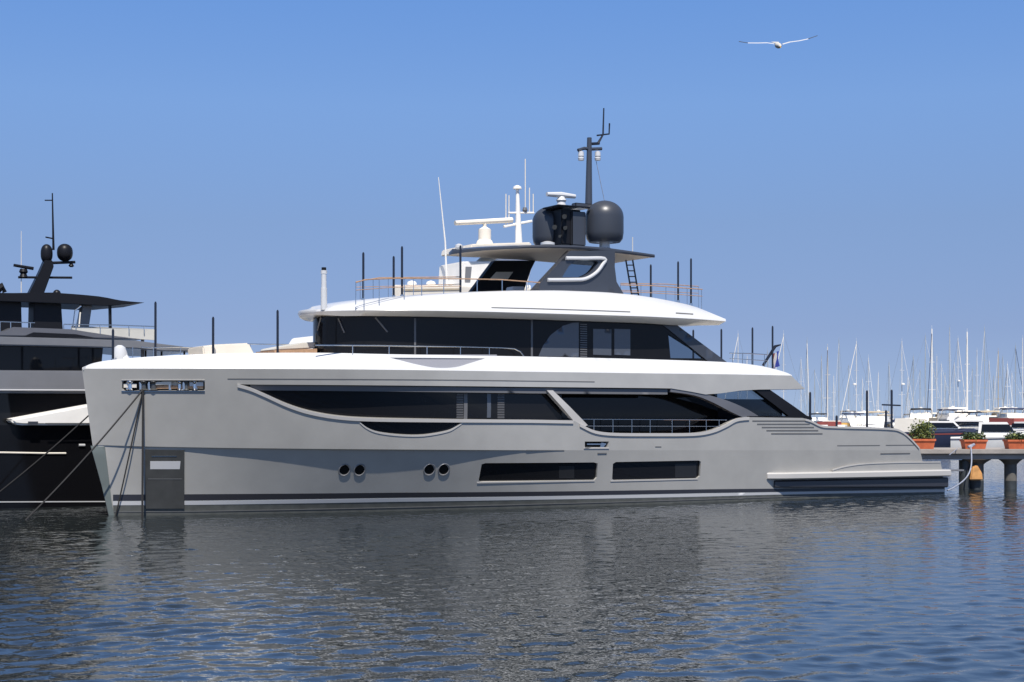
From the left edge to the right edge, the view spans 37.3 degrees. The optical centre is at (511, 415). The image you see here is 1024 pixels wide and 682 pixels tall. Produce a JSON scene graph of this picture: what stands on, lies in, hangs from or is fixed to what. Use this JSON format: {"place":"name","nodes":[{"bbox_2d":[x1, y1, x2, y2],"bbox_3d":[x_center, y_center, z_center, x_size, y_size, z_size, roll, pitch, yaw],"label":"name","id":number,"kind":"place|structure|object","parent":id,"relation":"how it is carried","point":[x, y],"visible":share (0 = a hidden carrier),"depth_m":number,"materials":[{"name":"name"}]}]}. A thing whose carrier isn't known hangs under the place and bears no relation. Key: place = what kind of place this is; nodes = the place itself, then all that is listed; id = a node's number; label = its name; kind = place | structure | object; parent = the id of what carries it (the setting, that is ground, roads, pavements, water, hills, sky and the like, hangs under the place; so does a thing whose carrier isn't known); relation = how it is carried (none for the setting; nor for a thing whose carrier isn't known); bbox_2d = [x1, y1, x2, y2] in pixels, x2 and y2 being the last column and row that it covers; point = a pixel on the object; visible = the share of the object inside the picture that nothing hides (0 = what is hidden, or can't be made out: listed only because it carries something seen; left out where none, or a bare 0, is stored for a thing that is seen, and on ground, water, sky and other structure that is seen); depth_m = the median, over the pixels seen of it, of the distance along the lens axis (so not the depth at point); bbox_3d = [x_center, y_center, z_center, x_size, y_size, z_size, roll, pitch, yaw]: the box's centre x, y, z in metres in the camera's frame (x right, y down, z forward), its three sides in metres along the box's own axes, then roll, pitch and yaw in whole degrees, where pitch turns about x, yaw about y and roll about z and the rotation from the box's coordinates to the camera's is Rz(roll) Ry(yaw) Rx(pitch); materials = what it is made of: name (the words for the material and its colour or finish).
{"place":"outdoors","nodes":[
{"label":"outdoors","id":0,"kind":"place"},
{"bbox_2d":[0,416,1023,681],"bbox_3d":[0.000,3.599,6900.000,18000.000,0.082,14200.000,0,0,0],"label":"sea water","id":1,"kind":"structure","parent":0,"point":[898,588],"depth_m":30.74,"materials":[{"name":"blue liquid"}]},
{"bbox_2d":[0,193,188,508],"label":"motor yacht","id":2,"kind":"object","parent":1,"relation":"on","point":[45,356],"visible":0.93,"depth_m":59.94,"materials":[{"name":"black metal"}]},
{"bbox_2d":[0,416,88,491],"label":"mooring line","id":3,"kind":"object","parent":2,"relation":"attached to","point":[86,417],"visible":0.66,"depth_m":57.78,"materials":[{"name":"grey fabric"}]},
{"bbox_2d":[289,159,533,348],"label":"motor yacht","id":4,"kind":"object","parent":1,"relation":"on","point":[474,269],"visible":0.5,"depth_m":80.08,"materials":[{"name":"white"}]},
{"bbox_2d":[82,108,963,514],"bbox_3d":[2.308,-4.299,64.224,40.715,17.651,8.836,0,0,-30],"label":"motor yacht","id":5,"kind":"object","parent":1,"relation":"on","point":[498,384],"visible":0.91,"depth_m":58.39,"materials":[{"name":"grey paint"}]},
{"bbox_2d":[25,389,142,519],"bbox_3d":[-15.026,1.442,53.066,4.245,4.756,0.059,0,0,-25],"label":"mooring line","id":6,"kind":"object","parent":5,"relation":"attached to","point":[91,450],"visible":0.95,"depth_m":53.12,"materials":[{"name":"grey fabric"}]},
{"bbox_2d":[115,393,141,514],"bbox_3d":[-13.707,1.441,54.251,1.350,4.730,0.050,0,0,27],"label":"mooring line","id":7,"kind":"object","parent":5,"relation":"attached to","point":[129,454],"visible":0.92,"depth_m":54.23,"materials":[{"name":"grey fabric"}]},
{"bbox_2d":[141,390,143,515],"bbox_3d":[-13.160,1.441,54.046,0.072,4.721,0.272,0,0,-22],"label":"mooring line","id":8,"kind":"object","parent":5,"relation":"hanging from","point":[142,474],"visible":0.9,"depth_m":54.02,"materials":[{"name":"grey fabric"}]},
{"bbox_2d":[244,384,561,419],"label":"saloon window","id":9,"kind":"structure","parent":5,"relation":"in","point":[440,405],"depth_m":56.70,"materials":[{"name":"black glass"}]},
{"bbox_2d":[359,421,462,436],"bbox_3d":[-3.703,0.496,56.389,4.537,0.728,0.335,0,0,-22],"label":"crescent window","id":10,"kind":"structure","parent":5,"relation":"in","point":[397,428],"depth_m":56.33,"materials":[{"name":"black glass"}]},
{"bbox_2d":[477,462,595,483],"bbox_3d":[1.075,2.209,59.106,5.764,1.149,0.415,0,0,-25],"label":"hull window","id":11,"kind":"structure","parent":5,"relation":"in","point":[579,471],"depth_m":59.02,"materials":[{"name":"black glass"}]},
{"bbox_2d":[610,460,698,481],"bbox_3d":[5.907,2.230,61.718,4.924,1.175,0.236,0,0,-30],"label":"hull window","id":12,"kind":"structure","parent":5,"relation":"in","point":[651,470],"depth_m":61.64,"materials":[{"name":"black glass"}]},
{"bbox_2d":[747,416,812,418],"bbox_3d":[11.400,0.095,64.756,3.627,0.137,0.212,0,0,-30],"label":"window base","id":13,"kind":"structure","parent":5,"relation":"in","point":[806,417],"depth_m":64.83,"materials":[{"name":"black"}]},
{"bbox_2d":[725,335,754,398],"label":"sailboat","id":14,"kind":"object","parent":1,"relation":"on","point":[745,362],"visible":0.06,"depth_m":249.97,"materials":[{"name":"white metal"}]},
{"bbox_2d":[776,330,807,415],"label":"sailboat","id":15,"kind":"object","parent":1,"relation":"on","point":[783,359],"visible":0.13,"depth_m":234.94,"materials":[{"name":"white metal"}]},
{"bbox_2d":[793,362,806,411],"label":"sailboat","id":16,"kind":"object","parent":1,"relation":"on","point":[800,393],"visible":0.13,"depth_m":300.00,"materials":[{"name":"white metal"}]},
{"bbox_2d":[801,347,812,414],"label":"sailboat","id":17,"kind":"object","parent":1,"relation":"on","point":[808,381],"visible":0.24,"depth_m":239.96,"materials":[{"name":"white metal"}]},
{"bbox_2d":[803,370,830,420],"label":"sailboat","id":18,"kind":"object","parent":1,"relation":"on","point":[814,392],"visible":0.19,"depth_m":339.92,"materials":[{"name":"white metal"}]},
{"bbox_2d":[808,397,826,420],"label":"motorboat","id":19,"kind":"object","parent":1,"relation":"on","point":[824,418],"visible":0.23,"depth_m":230.06,"materials":[{"name":"white plastic"}]},
{"bbox_2d":[816,354,826,416],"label":"sailboat","id":20,"kind":"object","parent":1,"relation":"on","point":[821,375],"visible":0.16,"depth_m":329.91,"materials":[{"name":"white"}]},
{"bbox_2d":[818,344,834,420],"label":"sailboat","id":21,"kind":"object","parent":1,"relation":"on","point":[827,365],"visible":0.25,"depth_m":224.93,"materials":[{"name":"white metal"}]},
{"bbox_2d":[817,421,841,425],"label":"motorboat","id":22,"kind":"object","parent":1,"relation":"on","point":[827,423],"visible":0.02,"depth_m":193.21,"materials":[{"name":"red plastic"}]},
{"bbox_2d":[831,376,836,418],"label":"sailboat","id":23,"kind":"object","parent":1,"relation":"on","point":[833,392],"visible":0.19,"depth_m":349.91,"materials":[{"name":"white metal"}]},
{"bbox_2d":[832,345,845,420],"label":"sailboat","id":24,"kind":"object","parent":1,"relation":"on","point":[838,391],"visible":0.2,"depth_m":289.98,"materials":[{"name":"grey metal"}]},
{"bbox_2d":[838,423,849,426],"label":"motorboat","id":25,"kind":"object","parent":1,"relation":"on","point":[846,424],"visible":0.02,"depth_m":194.70,"materials":[{"name":"white plastic"}]},
{"bbox_2d":[832,365,860,415],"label":"sailboat","id":26,"kind":"object","parent":1,"relation":"on","point":[848,388],"visible":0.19,"depth_m":339.94,"materials":[{"name":"white metal"}]},
{"bbox_2d":[840,405,855,417],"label":"motorboat","id":27,"kind":"object","parent":1,"relation":"on","point":[848,410],"visible":0.19,"depth_m":234.81,"materials":[{"name":"white plastic"}]},
{"bbox_2d":[838,412,864,426],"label":"motorboat","id":28,"kind":"object","parent":1,"relation":"on","point":[853,422],"visible":0.27,"depth_m":200.77,"materials":[{"name":"white plastic"}]},
{"bbox_2d":[840,341,873,417],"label":"sailboat","id":29,"kind":"object","parent":1,"relation":"on","point":[856,370],"visible":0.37,"depth_m":229.93,"materials":[{"name":"white metal"}]},
{"bbox_2d":[854,411,865,417],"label":"motorboat","id":30,"kind":"object","parent":1,"relation":"on","point":[861,416],"visible":0.16,"depth_m":234.70,"materials":[{"name":"white plastic"}]},
{"bbox_2d":[860,377,869,415],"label":"sailboat","id":31,"kind":"object","parent":1,"relation":"on","point":[862,394],"visible":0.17,"depth_m":349.90,"materials":[{"name":"white metal"}]},
{"bbox_2d":[861,355,874,415],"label":"sailboat","id":32,"kind":"object","parent":1,"relation":"on","point":[868,374],"visible":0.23,"depth_m":244.93,"materials":[{"name":"white metal"}]},
{"bbox_2d":[857,410,889,427],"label":"motorboat","id":33,"kind":"object","parent":1,"relation":"on","point":[876,421],"visible":0.35,"depth_m":196.56,"materials":[{"name":"white plastic"}]},
{"bbox_2d":[875,373,880,413],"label":"sailboat","id":34,"kind":"object","parent":1,"relation":"on","point":[878,393],"visible":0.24,"depth_m":309.91,"materials":[{"name":"metal"}]},
{"bbox_2d":[883,366,893,417],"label":"sailboat","id":35,"kind":"object","parent":1,"relation":"on","point":[888,395],"visible":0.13,"depth_m":340.01,"materials":[{"name":"metal"}]},
{"bbox_2d":[887,341,913,417],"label":"sailboat","id":36,"kind":"object","parent":1,"relation":"on","point":[901,394],"visible":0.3,"depth_m":234.97,"materials":[{"name":"metal"}]},
{"bbox_2d":[906,385,910,417],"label":"sailboat","id":37,"kind":"object","parent":1,"relation":"on","point":[907,402],"visible":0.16,"depth_m":349.97,"materials":[{"name":"metal"}]},
{"bbox_2d":[904,356,924,415],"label":"sailboat","id":38,"kind":"object","parent":1,"relation":"on","point":[913,362],"visible":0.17,"depth_m":299.93,"materials":[{"name":"metal"}]},
{"bbox_2d":[909,399,932,420],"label":"motorboat","id":39,"kind":"object","parent":1,"relation":"on","point":[927,416],"visible":0.27,"depth_m":208.26,"materials":[{"name":"white plastic"}]},
{"bbox_2d":[908,377,933,415],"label":"sailboat","id":40,"kind":"object","parent":1,"relation":"on","point":[920,394],"visible":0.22,"depth_m":339.93,"materials":[{"name":"metal"}]},
{"bbox_2d":[902,336,943,412],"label":"sailboat","id":41,"kind":"object","parent":1,"relation":"on","point":[924,374],"visible":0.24,"depth_m":259.92,"materials":[{"name":"white metal"}]},
{"bbox_2d":[925,329,938,415],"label":"sailboat","id":42,"kind":"object","parent":1,"relation":"on","point":[931,355],"visible":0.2,"depth_m":224.90,"materials":[{"name":"metal"}]},
{"bbox_2d":[894,418,980,444],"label":"motorboat","id":43,"kind":"object","parent":1,"relation":"on","point":[945,432],"visible":0.3,"depth_m":182.68,"materials":[{"name":"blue plastic"}]},
{"bbox_2d":[924,364,951,412],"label":"sailboat","id":44,"kind":"object","parent":1,"relation":"on","point":[941,388],"visible":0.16,"depth_m":289.91,"materials":[{"name":"metal"}]},
{"bbox_2d":[929,356,947,412],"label":"sailboat","id":45,"kind":"object","parent":1,"relation":"on","point":[936,384],"visible":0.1,"depth_m":329.94,"materials":[{"name":"metal"}]},
{"bbox_2d":[942,376,947,412],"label":"sailboat","id":46,"kind":"object","parent":1,"relation":"on","point":[945,393],"visible":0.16,"depth_m":349.93,"materials":[{"name":"metal"}]},
{"bbox_2d":[935,409,957,417],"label":"motorboat","id":47,"kind":"object","parent":1,"relation":"on","point":[944,410],"visible":0.1,"depth_m":224.88,"materials":[{"name":"white plastic"}]},
{"bbox_2d":[944,327,954,412],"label":"sailboat","id":48,"kind":"object","parent":1,"relation":"on","point":[949,385],"visible":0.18,"depth_m":254.94,"materials":[{"name":"grey metal"}]},
{"bbox_2d":[929,395,977,429],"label":"motorboat","id":49,"kind":"object","parent":1,"relation":"on","point":[942,416],"visible":0.24,"depth_m":201.21,"materials":[{"name":"white plastic"}]},
{"bbox_2d":[947,362,959,412],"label":"sailboat","id":50,"kind":"object","parent":1,"relation":"on","point":[954,385],"visible":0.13,"depth_m":339.91,"materials":[{"name":"metal"}]},
{"bbox_2d":[946,341,965,412],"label":"sailboat","id":51,"kind":"object","parent":1,"relation":"on","point":[958,352],"visible":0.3,"depth_m":279.97,"materials":[{"name":"metal"}]},
{"bbox_2d":[956,409,975,416],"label":"motorboat","id":52,"kind":"object","parent":1,"relation":"on","point":[968,411],"visible":0.16,"depth_m":225.26,"materials":[{"name":"white plastic"}]},
{"bbox_2d":[947,401,988,427],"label":"motorboat","id":53,"kind":"object","parent":1,"relation":"on","point":[963,422],"visible":0.3,"depth_m":196.75,"materials":[{"name":"white plastic"}]},
{"bbox_2d":[960,332,975,413],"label":"sailboat","id":54,"kind":"object","parent":1,"relation":"on","point":[967,359],"visible":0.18,"depth_m":227.91,"materials":[{"name":"white metal"}]},
{"bbox_2d":[920,448,1023,488],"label":"pier","id":55,"kind":"structure","parent":1,"relation":"in","point":[1010,459],"depth_m":73.70,"materials":[{"name":"concrete"}]},
{"bbox_2d":[908,418,936,448],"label":"planter","id":56,"kind":"object","parent":55,"relation":"on","point":[925,441],"visible":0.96,"depth_m":74.22,"materials":[{"name":"ceramic"}]},
{"bbox_2d":[947,443,974,490],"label":"stern line","id":57,"kind":"object","parent":55,"relation":"attached to","point":[970,446],"visible":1,"depth_m":72.46,"materials":[{"name":"fabric"}]},
{"bbox_2d":[959,432,987,448],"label":"planter","id":58,"kind":"object","parent":55,"relation":"on","point":[969,438],"visible":1,"depth_m":74.19,"materials":[{"name":"ceramic"}]},
{"bbox_2d":[969,465,982,479],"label":"fender pad","id":59,"kind":"object","parent":55,"relation":"hanging from","point":[975,473],"visible":0.96,"depth_m":73.70,"materials":[{"name":"orange"}]},
{"bbox_2d":[1002,431,1023,448],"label":"planter","id":60,"kind":"object","parent":55,"relation":"on","point":[1013,440],"visible":1,"depth_m":74.19,"materials":[{"name":"ceramic"}]},
{"bbox_2d":[965,368,981,414],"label":"sailboat","id":61,"kind":"object","parent":1,"relation":"on","point":[972,390],"visible":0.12,"depth_m":349.90,"materials":[{"name":"white metal"}]},
{"bbox_2d":[973,360,981,414],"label":"sailboat","id":62,"kind":"object","parent":1,"relation":"on","point":[976,388],"visible":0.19,"depth_m":300.01,"materials":[{"name":"white metal"}]},
{"bbox_2d":[976,324,992,415],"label":"sailboat","id":63,"kind":"object","parent":1,"relation":"on","point":[984,350],"visible":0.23,"depth_m":249.93,"materials":[{"name":"white metal"}]},
{"bbox_2d":[951,422,1023,447],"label":"motorboat","id":64,"kind":"object","parent":1,"relation":"on","point":[994,432],"visible":0.48,"depth_m":164.38,"materials":[{"name":"white plastic"}]},
{"bbox_2d":[975,409,999,419],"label":"motorboat","id":65,"kind":"object","parent":1,"relation":"on","point":[987,417],"visible":0.19,"depth_m":211.25,"materials":[{"name":"white plastic"}]},
{"bbox_2d":[982,361,993,415],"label":"sailboat","id":66,"kind":"object","parent":1,"relation":"on","point":[989,399],"visible":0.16,"depth_m":339.93,"materials":[{"name":"white metal"}]},
{"bbox_2d":[990,376,996,412],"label":"sailboat","id":67,"kind":"object","parent":1,"relation":"on","point":[993,392],"visible":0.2,"depth_m":349.93,"materials":[{"name":"grey metal"}]},
{"bbox_2d":[992,351,1004,412],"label":"sailboat","id":68,"kind":"object","parent":1,"relation":"on","point":[998,363],"visible":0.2,"depth_m":239.94,"materials":[{"name":"white metal"}]},
{"bbox_2d":[991,356,1009,413],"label":"sailboat","id":69,"kind":"object","parent":1,"relation":"on","point":[1002,381],"visible":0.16,"depth_m":334.94,"materials":[{"name":"white metal"}]},
{"bbox_2d":[991,405,1016,415],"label":"motorboat","id":70,"kind":"object","parent":1,"relation":"on","point":[994,413],"visible":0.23,"depth_m":225.02,"materials":[{"name":"white plastic"}]},
{"bbox_2d":[989,418,1023,432],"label":"motorboat","id":71,"kind":"object","parent":1,"relation":"on","point":[1015,424],"visible":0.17,"depth_m":179.76,"materials":[{"name":"red plastic"}]},
{"bbox_2d":[989,404,1023,417],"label":"motorboat","id":72,"kind":"object","parent":1,"relation":"on","point":[1010,415],"visible":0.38,"depth_m":200.97,"materials":[{"name":"white plastic"}]},
{"bbox_2d":[991,373,1021,412],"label":"sailboat","id":73,"kind":"object","parent":1,"relation":"on","point":[1011,391],"visible":0.23,"depth_m":349.97,"materials":[{"name":"metal"}]},
{"bbox_2d":[1002,364,1013,412],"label":"sailboat","id":74,"kind":"object","parent":1,"relation":"on","point":[1007,372],"visible":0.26,"depth_m":231.94,"materials":[{"name":"white metal"}]},
{"bbox_2d":[1001,346,1023,412],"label":"sailboat","id":75,"kind":"object","parent":1,"relation":"on","point":[1015,394],"visible":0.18,"depth_m":284.93,"materials":[{"name":"grey metal"}]},
{"bbox_2d":[1017,335,1023,411],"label":"sailboat","id":76,"kind":"object","parent":1,"relation":"on","point":[1022,358],"visible":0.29,"depth_m":244.93,"materials":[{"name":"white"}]},
{"bbox_2d":[0,0,1023,415],"label":"sky","id":77,"kind":"structure","parent":0,"point":[861,180],"materials":[{"name":"blue"}]},
{"bbox_2d":[739,35,817,48],"bbox_3d":[5.433,-7.645,31.031,1.596,0.262,0.766,0,20,0],"label":"seagull","id":78,"kind":"object","parent":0,"point":[778,45],"visible":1,"depth_m":30.88,"materials":[{"name":"beige"}]}
]}

